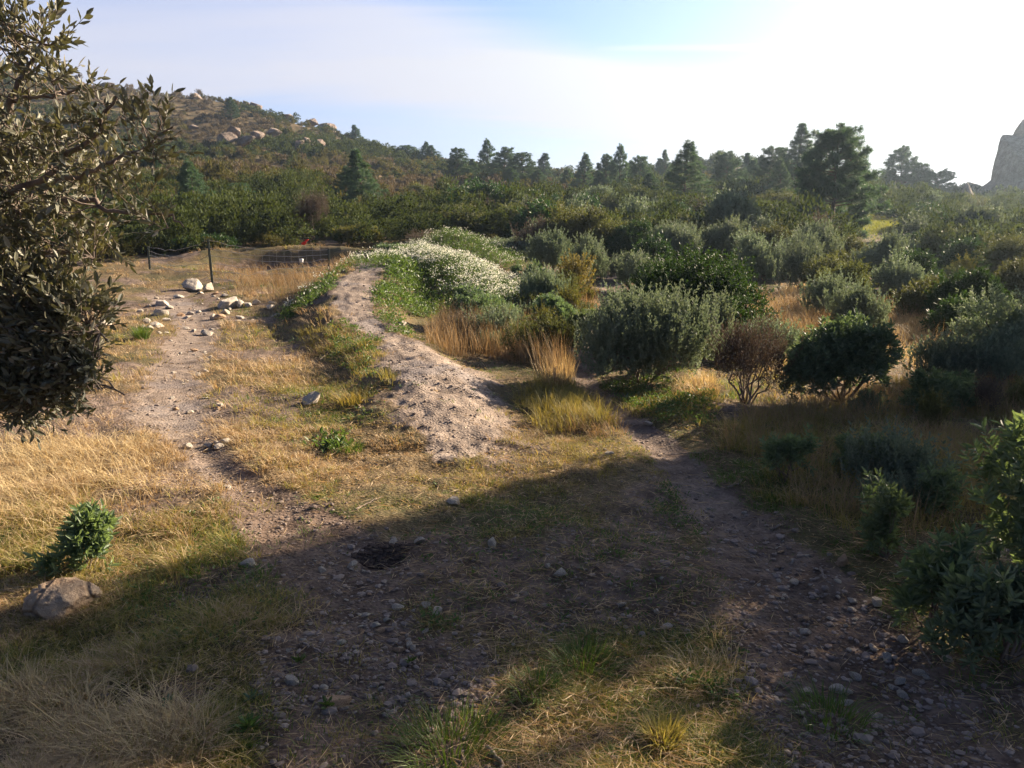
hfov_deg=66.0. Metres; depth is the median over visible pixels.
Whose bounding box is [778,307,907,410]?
shrub
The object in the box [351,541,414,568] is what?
dug earth
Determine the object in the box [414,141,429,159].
pine tree
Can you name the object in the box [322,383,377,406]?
grass tuft
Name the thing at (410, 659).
leafy rosette
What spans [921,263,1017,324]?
shrub
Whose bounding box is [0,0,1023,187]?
sky
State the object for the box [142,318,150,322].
stone
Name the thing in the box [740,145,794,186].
pine tree
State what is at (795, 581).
stone
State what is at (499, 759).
stick
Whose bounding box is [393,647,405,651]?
stone
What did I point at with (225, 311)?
stone
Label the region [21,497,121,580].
shrub
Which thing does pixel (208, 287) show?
stone
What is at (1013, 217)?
shrub
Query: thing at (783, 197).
shrub
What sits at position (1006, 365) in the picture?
shrub
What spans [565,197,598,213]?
shrub
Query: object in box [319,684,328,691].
stone
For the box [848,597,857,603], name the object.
stone
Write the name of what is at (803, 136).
pine tree
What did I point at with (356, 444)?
grass tuft
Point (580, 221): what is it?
shrub
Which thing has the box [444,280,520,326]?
shrub
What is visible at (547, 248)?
shrub
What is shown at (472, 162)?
pine tree
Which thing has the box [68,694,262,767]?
grass tuft
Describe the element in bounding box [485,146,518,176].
pine tree
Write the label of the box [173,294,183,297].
stone
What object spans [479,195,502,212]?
shrub
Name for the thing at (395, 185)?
brown heath scrub
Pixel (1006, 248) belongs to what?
shrub
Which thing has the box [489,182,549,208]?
shrub
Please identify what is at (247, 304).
stone
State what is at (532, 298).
shrub
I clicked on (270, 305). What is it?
stone
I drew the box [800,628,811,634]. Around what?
stone
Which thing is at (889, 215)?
shrub
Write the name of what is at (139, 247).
shrub
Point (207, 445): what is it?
stone
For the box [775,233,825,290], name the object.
shrub
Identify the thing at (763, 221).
shrub
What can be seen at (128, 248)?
shrub
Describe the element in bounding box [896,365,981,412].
shrub
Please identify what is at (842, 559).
stone
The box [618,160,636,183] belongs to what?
pine tree
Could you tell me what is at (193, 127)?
hill rock
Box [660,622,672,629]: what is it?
stone
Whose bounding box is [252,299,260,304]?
stone
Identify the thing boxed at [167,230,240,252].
shrub
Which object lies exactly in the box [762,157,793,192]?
pine tree
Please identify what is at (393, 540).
stone
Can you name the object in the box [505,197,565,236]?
shrub
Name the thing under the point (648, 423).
stone
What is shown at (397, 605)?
stone
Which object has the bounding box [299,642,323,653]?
stick
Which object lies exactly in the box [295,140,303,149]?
hill rock
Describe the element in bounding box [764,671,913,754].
grass tuft
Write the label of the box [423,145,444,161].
pine tree
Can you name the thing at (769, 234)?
shrub
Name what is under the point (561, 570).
stone
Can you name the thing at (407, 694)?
stone
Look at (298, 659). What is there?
leafy rosette
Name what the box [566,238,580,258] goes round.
shrub
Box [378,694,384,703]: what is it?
stone
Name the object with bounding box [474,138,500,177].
pine tree
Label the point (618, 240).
shrub
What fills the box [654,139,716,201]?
pine tree
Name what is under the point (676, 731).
grass tuft
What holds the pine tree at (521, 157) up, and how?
on the hill
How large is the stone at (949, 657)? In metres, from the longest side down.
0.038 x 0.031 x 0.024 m
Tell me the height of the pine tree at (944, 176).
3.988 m
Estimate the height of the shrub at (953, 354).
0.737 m
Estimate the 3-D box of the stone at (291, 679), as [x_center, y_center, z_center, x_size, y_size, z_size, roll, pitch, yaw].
[-0.793,1.069,2.838,0.059,0.036,0.045,4,12,20]
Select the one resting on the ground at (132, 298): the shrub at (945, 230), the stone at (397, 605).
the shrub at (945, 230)
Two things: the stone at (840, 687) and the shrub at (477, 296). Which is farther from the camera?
the shrub at (477, 296)
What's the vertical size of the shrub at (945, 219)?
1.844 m
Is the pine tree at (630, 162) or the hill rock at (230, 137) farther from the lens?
the hill rock at (230, 137)
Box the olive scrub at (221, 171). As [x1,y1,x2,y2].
[2,64,1018,261]
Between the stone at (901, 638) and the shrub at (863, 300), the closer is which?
the stone at (901, 638)
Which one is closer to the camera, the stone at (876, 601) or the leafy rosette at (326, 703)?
the leafy rosette at (326, 703)
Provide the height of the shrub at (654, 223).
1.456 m
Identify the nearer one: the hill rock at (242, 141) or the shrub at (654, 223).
the shrub at (654, 223)
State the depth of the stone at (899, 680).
2.94 m
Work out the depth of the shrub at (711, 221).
26.32 m
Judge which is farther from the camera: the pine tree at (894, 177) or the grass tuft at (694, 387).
the pine tree at (894, 177)
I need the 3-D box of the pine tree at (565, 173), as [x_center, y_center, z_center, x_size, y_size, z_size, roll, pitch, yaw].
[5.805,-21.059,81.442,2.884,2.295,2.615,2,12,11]
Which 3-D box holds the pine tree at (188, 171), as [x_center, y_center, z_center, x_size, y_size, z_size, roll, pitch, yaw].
[-14.929,-8.879,36.928,2.578,3.334,2.569,9,15,38]
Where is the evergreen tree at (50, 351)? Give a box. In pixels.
[0,0,204,449]
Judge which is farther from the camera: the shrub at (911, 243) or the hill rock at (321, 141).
the hill rock at (321, 141)
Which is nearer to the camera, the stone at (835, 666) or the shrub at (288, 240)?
the stone at (835, 666)
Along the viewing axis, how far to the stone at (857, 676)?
2.98 m
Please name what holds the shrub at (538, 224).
on the ground at (132, 298)
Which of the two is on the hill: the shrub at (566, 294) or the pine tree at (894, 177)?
the pine tree at (894, 177)
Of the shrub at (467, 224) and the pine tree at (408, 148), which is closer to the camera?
the shrub at (467, 224)
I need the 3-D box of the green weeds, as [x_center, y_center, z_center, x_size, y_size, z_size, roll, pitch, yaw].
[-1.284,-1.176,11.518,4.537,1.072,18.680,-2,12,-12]
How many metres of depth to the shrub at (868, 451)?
4.87 m
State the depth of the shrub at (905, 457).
4.72 m
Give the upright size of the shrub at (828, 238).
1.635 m
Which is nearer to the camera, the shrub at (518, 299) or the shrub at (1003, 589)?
the shrub at (1003, 589)
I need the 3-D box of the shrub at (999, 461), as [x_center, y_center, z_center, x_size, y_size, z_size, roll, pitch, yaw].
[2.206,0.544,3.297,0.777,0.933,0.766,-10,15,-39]
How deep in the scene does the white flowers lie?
16.68 m
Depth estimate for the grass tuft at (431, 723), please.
2.55 m
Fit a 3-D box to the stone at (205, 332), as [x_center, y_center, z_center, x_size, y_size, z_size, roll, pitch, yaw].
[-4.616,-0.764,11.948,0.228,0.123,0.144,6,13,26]
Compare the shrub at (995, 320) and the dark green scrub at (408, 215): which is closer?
the shrub at (995, 320)
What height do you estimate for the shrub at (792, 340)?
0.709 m
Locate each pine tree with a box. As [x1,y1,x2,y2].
[171,158,217,207]
[220,97,239,119]
[326,167,358,196]
[338,148,388,209]
[349,125,362,139]
[393,145,424,158]
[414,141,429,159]
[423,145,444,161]
[441,147,473,178]
[453,168,475,181]
[469,158,481,172]
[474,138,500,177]
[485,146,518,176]
[500,152,538,180]
[501,167,520,182]
[528,169,552,183]
[535,153,554,178]
[557,169,575,184]
[566,152,595,187]
[588,153,618,185]
[589,171,607,187]
[606,143,632,186]
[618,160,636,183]
[623,155,652,187]
[637,171,660,191]
[652,158,663,175]
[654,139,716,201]
[658,150,671,176]
[693,173,713,187]
[708,150,754,186]
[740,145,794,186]
[741,153,752,176]
[742,157,762,182]
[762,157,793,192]
[767,122,813,187]
[791,122,892,239]
[878,145,924,187]
[885,169,898,188]
[902,162,937,189]
[921,168,957,193]
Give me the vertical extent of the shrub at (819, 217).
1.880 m
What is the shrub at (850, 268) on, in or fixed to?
on the ground at (132, 298)
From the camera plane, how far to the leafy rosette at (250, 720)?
2.54 m
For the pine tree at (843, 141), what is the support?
on the ground at (132, 298)
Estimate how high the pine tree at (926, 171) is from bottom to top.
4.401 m
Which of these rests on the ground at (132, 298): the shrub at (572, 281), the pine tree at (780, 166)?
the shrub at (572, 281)
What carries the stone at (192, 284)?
on the ground at (132, 298)
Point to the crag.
(1008, 167)
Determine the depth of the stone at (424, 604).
3.41 m
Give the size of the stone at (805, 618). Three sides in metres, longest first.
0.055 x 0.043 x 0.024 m
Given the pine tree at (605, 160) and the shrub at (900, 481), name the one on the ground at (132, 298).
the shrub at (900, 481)
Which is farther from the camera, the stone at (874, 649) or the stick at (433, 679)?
the stone at (874, 649)
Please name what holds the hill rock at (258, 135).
on the hill
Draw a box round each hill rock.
[188,125,199,128]
[217,132,237,144]
[227,126,240,137]
[236,135,254,146]
[249,102,262,108]
[250,131,264,139]
[266,127,281,136]
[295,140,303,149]
[307,118,318,126]
[317,139,325,146]
[319,123,336,131]
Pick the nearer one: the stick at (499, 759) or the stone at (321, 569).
the stick at (499, 759)
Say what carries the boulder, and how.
on the ground at (132, 298)
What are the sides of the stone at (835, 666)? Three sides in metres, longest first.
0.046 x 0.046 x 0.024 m
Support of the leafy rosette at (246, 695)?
on the ground at (132, 298)
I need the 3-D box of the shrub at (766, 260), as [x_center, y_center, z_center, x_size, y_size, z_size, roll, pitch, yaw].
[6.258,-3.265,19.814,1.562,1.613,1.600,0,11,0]
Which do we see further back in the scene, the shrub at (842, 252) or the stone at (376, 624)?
the shrub at (842, 252)
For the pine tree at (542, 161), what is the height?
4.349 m
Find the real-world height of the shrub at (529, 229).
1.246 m
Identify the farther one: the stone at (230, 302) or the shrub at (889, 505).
the stone at (230, 302)
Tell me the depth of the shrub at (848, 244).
22.28 m
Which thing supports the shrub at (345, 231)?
on the ground at (132, 298)
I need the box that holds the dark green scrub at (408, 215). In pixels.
[0,57,1023,262]
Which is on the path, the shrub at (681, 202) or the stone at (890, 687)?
the stone at (890, 687)
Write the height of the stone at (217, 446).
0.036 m
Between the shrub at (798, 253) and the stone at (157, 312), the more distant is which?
the shrub at (798, 253)
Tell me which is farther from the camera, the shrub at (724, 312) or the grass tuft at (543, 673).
the shrub at (724, 312)
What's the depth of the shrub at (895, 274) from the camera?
16.18 m
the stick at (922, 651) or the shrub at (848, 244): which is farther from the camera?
the shrub at (848, 244)
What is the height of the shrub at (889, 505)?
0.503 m
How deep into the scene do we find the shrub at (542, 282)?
13.72 m
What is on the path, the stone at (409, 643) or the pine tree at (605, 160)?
the stone at (409, 643)
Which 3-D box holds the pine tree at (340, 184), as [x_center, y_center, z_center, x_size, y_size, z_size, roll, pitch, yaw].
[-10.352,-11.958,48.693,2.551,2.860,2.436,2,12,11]
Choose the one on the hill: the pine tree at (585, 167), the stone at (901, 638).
the pine tree at (585, 167)
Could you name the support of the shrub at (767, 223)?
on the ground at (132, 298)
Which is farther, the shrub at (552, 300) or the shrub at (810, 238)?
the shrub at (810, 238)
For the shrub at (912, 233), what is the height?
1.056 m
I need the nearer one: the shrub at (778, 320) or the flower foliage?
the shrub at (778, 320)
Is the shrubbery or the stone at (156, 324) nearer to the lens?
the stone at (156, 324)
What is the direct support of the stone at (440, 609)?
on the ground at (132, 298)
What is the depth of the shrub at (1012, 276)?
15.36 m
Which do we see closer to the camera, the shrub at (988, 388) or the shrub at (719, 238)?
the shrub at (988, 388)
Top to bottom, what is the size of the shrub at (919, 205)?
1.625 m
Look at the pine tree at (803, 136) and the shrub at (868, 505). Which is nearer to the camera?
the shrub at (868, 505)
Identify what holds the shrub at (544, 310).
on the ground at (132, 298)
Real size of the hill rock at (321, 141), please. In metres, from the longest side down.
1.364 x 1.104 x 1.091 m
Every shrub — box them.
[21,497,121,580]
[104,237,138,256]
[127,238,180,254]
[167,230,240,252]
[202,210,274,242]
[257,230,303,245]
[285,187,332,243]
[329,222,388,245]
[372,242,408,251]
[405,225,442,243]
[427,199,505,238]
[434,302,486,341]
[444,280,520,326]
[459,299,527,341]
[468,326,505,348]
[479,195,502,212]
[479,235,529,253]
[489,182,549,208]
[490,200,524,237]
[499,305,588,357]
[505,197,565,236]
[505,290,543,304]
[508,190,532,204]
[508,258,550,279]
[510,211,556,254]
[510,300,535,316]
[512,290,541,308]
[515,258,571,295]
[518,195,544,208]
[519,217,548,239]
[521,224,576,271]
[527,290,577,322]
[527,299,556,324]
[540,194,613,251]
[546,269,587,293]
[552,199,611,244]
[553,278,587,310]
[554,248,598,297]
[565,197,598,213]
[565,229,613,287]
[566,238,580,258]
[567,308,597,329]
[571,276,730,382]
[578,279,595,303]
[579,300,594,311]
[596,281,621,312]
[602,216,642,259]
[602,216,652,256]
[604,248,632,276]
[612,192,668,221]
[613,240,777,353]
[613,248,657,286]
[624,227,675,264]
[641,214,664,228]
[643,217,705,261]
[645,199,696,215]
[665,209,728,225]
[679,211,719,256]
[684,189,707,211]
[695,182,764,231]
[696,213,750,258]
[699,304,802,403]
[707,283,739,363]
[725,222,792,280]
[728,307,805,360]
[740,219,797,252]
[745,213,780,229]
[745,309,806,333]
[747,212,779,241]
[757,422,823,482]
[758,187,797,209]
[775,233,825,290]
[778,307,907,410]
[781,222,824,253]
[790,217,847,259]
[796,250,856,290]
[797,262,864,316]
[802,203,839,229]
[809,254,878,292]
[816,278,900,327]
[818,212,851,239]
[823,247,860,265]
[825,430,883,477]
[831,233,873,254]
[838,413,968,489]
[844,384,890,417]
[845,426,892,483]
[847,226,918,276]
[853,464,927,518]
[853,466,915,560]
[860,493,877,515]
[868,245,932,303]
[873,208,898,217]
[884,245,949,279]
[884,520,997,649]
[885,274,949,319]
[891,208,931,232]
[892,213,932,236]
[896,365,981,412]
[899,231,928,252]
[900,237,921,253]
[901,319,1000,382]
[903,199,946,215]
[909,461,971,517]
[913,369,979,400]
[913,382,954,432]
[916,289,985,336]
[919,560,1023,674]
[920,224,972,267]
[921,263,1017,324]
[927,207,965,225]
[936,234,993,279]
[943,263,972,278]
[945,280,1023,381]
[948,199,1012,231]
[950,249,978,269]
[954,321,1023,385]
[956,220,992,240]
[957,410,1023,564]
[967,366,1012,413]
[971,227,1023,275]
[993,255,1023,306]
[1001,213,1023,224]
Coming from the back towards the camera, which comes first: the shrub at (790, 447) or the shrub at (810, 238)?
the shrub at (810, 238)
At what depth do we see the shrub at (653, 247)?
19.88 m
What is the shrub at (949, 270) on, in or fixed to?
on the ground at (132, 298)
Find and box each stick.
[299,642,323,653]
[430,668,450,683]
[486,745,504,767]
[819,567,831,583]
[918,641,931,664]
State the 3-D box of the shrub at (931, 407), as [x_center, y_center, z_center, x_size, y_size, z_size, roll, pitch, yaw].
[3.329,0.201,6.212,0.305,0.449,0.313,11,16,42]
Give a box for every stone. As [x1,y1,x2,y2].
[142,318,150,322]
[150,321,163,327]
[153,309,168,315]
[155,300,168,305]
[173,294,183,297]
[181,278,202,291]
[182,443,192,448]
[201,329,213,335]
[203,282,213,290]
[203,443,213,447]
[214,314,225,319]
[214,443,223,449]
[217,296,237,308]
[220,309,229,313]
[236,299,243,307]
[239,558,254,567]
[243,302,251,307]
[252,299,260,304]
[267,304,274,308]
[284,674,298,684]
[302,391,319,405]
[318,566,325,572]
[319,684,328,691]
[324,695,351,708]
[337,639,345,644]
[347,560,357,567]
[361,612,369,618]
[372,621,380,627]
[375,627,384,632]
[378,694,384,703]
[389,538,396,543]
[392,603,403,610]
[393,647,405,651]
[403,692,410,697]
[406,641,412,647]
[414,537,424,543]
[421,601,430,607]
[433,606,442,614]
[446,496,459,503]
[488,537,495,548]
[553,567,566,575]
[644,421,652,425]
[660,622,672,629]
[789,578,798,584]
[797,616,809,620]
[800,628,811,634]
[828,662,840,671]
[828,683,845,693]
[836,554,848,566]
[841,699,853,705]
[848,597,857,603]
[849,671,861,680]
[869,643,878,651]
[872,597,881,606]
[883,652,891,660]
[888,684,900,689]
[894,677,905,684]
[897,634,908,642]
[897,689,907,697]
[912,669,926,675]
[941,655,952,661]
[959,183,972,196]
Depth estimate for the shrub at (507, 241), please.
25.18 m
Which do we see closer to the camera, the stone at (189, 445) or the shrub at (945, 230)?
the stone at (189, 445)
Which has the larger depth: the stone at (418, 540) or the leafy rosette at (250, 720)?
the stone at (418, 540)
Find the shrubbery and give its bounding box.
[12,156,990,214]
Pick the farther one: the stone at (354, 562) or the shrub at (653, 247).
the shrub at (653, 247)
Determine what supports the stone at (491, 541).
on the ground at (132, 298)
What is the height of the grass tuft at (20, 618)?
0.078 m
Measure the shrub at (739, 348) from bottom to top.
1.014 m
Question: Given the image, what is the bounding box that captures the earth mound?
[330,262,519,461]
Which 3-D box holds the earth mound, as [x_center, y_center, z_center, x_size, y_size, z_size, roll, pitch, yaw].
[-2.002,-1.224,12.118,1.540,0.840,14.333,-3,12,-14]
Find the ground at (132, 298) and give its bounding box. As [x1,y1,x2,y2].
[0,234,1023,767]
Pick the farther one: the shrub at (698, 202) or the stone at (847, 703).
the shrub at (698, 202)
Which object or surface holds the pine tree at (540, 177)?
on the hill
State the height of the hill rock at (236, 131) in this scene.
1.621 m
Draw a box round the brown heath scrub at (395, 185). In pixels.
[3,73,581,200]
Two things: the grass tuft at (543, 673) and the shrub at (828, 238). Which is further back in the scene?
the shrub at (828, 238)
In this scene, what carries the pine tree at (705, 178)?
on the hill
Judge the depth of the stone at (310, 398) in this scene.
7.10 m
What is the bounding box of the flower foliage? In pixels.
[273,225,528,320]
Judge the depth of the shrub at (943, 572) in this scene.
3.18 m
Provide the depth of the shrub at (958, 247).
21.30 m
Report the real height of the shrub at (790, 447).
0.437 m
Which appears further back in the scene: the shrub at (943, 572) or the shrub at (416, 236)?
the shrub at (416, 236)
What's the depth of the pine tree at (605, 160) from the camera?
72.73 m
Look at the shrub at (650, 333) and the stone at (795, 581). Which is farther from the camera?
the shrub at (650, 333)
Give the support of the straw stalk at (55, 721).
on the ground at (132, 298)
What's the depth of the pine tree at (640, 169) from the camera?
67.33 m
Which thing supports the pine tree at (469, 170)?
on the hill
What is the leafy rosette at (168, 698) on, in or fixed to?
on the ground at (132, 298)
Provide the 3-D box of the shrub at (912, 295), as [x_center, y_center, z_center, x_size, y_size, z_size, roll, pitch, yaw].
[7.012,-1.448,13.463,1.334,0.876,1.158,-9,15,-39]
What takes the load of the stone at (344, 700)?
on the path
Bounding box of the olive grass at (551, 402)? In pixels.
[1,322,1023,703]
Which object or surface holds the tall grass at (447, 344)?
on the ground at (132, 298)
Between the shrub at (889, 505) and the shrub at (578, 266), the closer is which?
the shrub at (889, 505)
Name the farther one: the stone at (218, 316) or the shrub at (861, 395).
the stone at (218, 316)
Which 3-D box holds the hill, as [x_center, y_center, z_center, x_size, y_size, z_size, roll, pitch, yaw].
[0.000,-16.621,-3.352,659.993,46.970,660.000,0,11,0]
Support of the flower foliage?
on the ground at (132, 298)
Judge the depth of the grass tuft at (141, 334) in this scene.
11.28 m
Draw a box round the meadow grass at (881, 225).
[859,213,898,240]
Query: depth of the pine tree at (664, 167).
96.27 m
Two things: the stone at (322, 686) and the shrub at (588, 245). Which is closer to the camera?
the stone at (322, 686)
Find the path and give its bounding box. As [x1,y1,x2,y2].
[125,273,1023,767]
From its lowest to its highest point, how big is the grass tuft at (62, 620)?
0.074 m
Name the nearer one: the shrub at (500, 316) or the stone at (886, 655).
the stone at (886, 655)
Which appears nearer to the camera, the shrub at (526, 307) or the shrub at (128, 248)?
the shrub at (526, 307)
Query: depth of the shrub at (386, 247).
24.40 m
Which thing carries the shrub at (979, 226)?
on the ground at (132, 298)
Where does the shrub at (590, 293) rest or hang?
on the ground at (132, 298)
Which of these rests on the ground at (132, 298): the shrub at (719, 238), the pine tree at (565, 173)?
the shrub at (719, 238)
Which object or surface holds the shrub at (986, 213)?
on the ground at (132, 298)
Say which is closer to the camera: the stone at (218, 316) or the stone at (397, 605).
the stone at (397, 605)
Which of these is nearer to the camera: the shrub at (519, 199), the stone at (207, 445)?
the stone at (207, 445)
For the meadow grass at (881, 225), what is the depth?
39.88 m
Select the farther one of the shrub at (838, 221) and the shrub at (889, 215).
the shrub at (889, 215)
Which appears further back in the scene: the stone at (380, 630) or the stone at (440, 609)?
the stone at (440, 609)
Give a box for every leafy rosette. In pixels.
[162,693,174,706]
[229,710,262,731]
[242,689,261,701]
[291,653,307,663]
[318,695,340,709]
[402,656,416,662]
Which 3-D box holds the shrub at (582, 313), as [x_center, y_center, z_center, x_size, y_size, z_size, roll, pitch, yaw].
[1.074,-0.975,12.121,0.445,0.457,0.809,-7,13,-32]
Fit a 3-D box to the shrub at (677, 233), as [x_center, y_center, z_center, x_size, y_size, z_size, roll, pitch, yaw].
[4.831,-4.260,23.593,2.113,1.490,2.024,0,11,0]
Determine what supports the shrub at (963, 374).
on the ground at (132, 298)
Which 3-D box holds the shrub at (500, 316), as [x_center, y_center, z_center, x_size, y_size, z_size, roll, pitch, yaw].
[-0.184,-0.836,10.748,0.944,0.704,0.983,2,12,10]
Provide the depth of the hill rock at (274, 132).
106.77 m
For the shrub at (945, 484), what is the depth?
4.41 m
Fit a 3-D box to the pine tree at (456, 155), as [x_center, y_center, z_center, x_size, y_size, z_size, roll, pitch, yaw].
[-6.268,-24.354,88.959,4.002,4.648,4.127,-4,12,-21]
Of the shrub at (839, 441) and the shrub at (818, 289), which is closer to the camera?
the shrub at (839, 441)
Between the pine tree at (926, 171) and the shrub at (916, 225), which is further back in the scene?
the pine tree at (926, 171)
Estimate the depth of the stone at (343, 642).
3.11 m
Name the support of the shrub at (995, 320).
on the ground at (132, 298)
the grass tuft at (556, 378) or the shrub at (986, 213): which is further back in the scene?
the shrub at (986, 213)
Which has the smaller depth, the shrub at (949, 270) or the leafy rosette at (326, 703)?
the leafy rosette at (326, 703)
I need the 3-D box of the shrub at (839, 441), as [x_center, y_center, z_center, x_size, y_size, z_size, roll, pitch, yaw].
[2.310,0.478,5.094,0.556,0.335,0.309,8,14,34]
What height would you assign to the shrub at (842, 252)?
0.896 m
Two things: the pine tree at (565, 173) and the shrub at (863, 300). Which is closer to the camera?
the shrub at (863, 300)
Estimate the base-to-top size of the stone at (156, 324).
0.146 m
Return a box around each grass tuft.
[7,608,33,623]
[30,602,88,629]
[62,598,124,625]
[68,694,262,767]
[128,322,156,339]
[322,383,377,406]
[336,436,365,454]
[350,679,548,767]
[491,652,585,715]
[531,621,641,688]
[532,365,581,388]
[631,700,707,757]
[671,378,734,396]
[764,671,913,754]
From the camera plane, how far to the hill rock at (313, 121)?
141.02 m
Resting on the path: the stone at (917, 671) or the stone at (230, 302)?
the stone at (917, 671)
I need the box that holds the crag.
[959,119,1023,192]
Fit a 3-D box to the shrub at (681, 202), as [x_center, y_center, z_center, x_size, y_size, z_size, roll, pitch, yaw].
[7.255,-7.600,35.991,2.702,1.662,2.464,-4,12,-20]
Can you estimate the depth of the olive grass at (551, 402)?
5.74 m
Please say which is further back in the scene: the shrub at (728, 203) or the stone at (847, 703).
the shrub at (728, 203)
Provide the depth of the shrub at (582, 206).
25.79 m
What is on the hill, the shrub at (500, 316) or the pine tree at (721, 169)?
the pine tree at (721, 169)
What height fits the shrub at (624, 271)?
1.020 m
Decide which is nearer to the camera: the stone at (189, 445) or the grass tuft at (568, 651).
the grass tuft at (568, 651)
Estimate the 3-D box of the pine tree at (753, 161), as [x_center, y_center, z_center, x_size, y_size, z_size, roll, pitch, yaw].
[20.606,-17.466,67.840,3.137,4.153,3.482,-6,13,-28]
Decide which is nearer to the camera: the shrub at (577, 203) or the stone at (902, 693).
the stone at (902, 693)
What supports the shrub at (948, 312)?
on the ground at (132, 298)
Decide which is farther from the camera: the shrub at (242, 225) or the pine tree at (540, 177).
the pine tree at (540, 177)
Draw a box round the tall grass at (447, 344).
[190,249,1023,540]
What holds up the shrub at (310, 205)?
on the ground at (132, 298)
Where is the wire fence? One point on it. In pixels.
(210, 262)
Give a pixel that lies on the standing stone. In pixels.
(967, 188)
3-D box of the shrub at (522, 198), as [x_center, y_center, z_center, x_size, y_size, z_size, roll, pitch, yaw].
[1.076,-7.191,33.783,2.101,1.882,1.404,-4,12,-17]
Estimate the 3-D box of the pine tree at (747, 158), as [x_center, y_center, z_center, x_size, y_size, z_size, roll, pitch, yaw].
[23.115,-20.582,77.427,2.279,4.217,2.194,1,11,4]
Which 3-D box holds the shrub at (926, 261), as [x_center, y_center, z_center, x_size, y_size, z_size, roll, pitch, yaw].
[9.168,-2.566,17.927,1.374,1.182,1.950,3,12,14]
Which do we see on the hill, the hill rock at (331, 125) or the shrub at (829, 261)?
the hill rock at (331, 125)
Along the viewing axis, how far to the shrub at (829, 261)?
16.84 m
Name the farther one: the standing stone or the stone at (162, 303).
the standing stone
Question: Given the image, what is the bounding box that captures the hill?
[0,71,899,245]
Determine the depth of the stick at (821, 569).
3.71 m
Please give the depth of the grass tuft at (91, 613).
3.32 m
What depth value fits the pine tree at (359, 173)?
42.34 m
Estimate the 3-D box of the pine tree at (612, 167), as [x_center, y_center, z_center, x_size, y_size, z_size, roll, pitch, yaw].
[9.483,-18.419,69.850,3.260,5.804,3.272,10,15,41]
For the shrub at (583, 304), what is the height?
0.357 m
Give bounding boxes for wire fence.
[147,239,329,282]
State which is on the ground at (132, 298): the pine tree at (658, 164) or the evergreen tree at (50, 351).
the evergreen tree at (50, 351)
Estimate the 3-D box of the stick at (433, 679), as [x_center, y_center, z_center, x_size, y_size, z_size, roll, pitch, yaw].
[-0.263,1.070,2.902,0.016,0.015,0.108,9,14,37]
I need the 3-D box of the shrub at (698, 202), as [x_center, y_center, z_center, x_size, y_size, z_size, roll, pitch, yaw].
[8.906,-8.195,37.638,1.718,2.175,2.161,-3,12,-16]
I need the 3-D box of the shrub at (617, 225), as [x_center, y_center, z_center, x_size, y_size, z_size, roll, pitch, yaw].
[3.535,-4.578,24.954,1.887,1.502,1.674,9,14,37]
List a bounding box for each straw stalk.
[0,728,31,741]
[29,701,65,729]
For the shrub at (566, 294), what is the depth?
13.24 m
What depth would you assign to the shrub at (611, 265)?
19.94 m
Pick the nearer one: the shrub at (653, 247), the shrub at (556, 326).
the shrub at (556, 326)
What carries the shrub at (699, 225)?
on the ground at (132, 298)
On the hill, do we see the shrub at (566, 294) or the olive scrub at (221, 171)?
the olive scrub at (221, 171)
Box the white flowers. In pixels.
[284,226,527,305]
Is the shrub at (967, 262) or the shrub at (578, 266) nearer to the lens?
the shrub at (578, 266)
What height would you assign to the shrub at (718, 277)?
1.515 m
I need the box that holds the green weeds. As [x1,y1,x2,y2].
[107,254,830,732]
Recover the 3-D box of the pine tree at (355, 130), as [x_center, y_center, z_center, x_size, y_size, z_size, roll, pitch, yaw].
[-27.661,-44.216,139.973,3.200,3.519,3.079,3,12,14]
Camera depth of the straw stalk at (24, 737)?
2.46 m
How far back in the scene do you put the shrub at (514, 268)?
16.39 m
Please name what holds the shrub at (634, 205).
on the ground at (132, 298)
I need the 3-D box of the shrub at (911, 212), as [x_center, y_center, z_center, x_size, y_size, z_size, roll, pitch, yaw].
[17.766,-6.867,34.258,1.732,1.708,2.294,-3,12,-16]
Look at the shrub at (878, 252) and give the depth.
19.58 m
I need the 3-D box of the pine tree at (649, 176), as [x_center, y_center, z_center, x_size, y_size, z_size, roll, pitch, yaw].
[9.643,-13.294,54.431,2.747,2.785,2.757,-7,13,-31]
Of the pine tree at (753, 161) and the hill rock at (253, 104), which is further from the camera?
the hill rock at (253, 104)

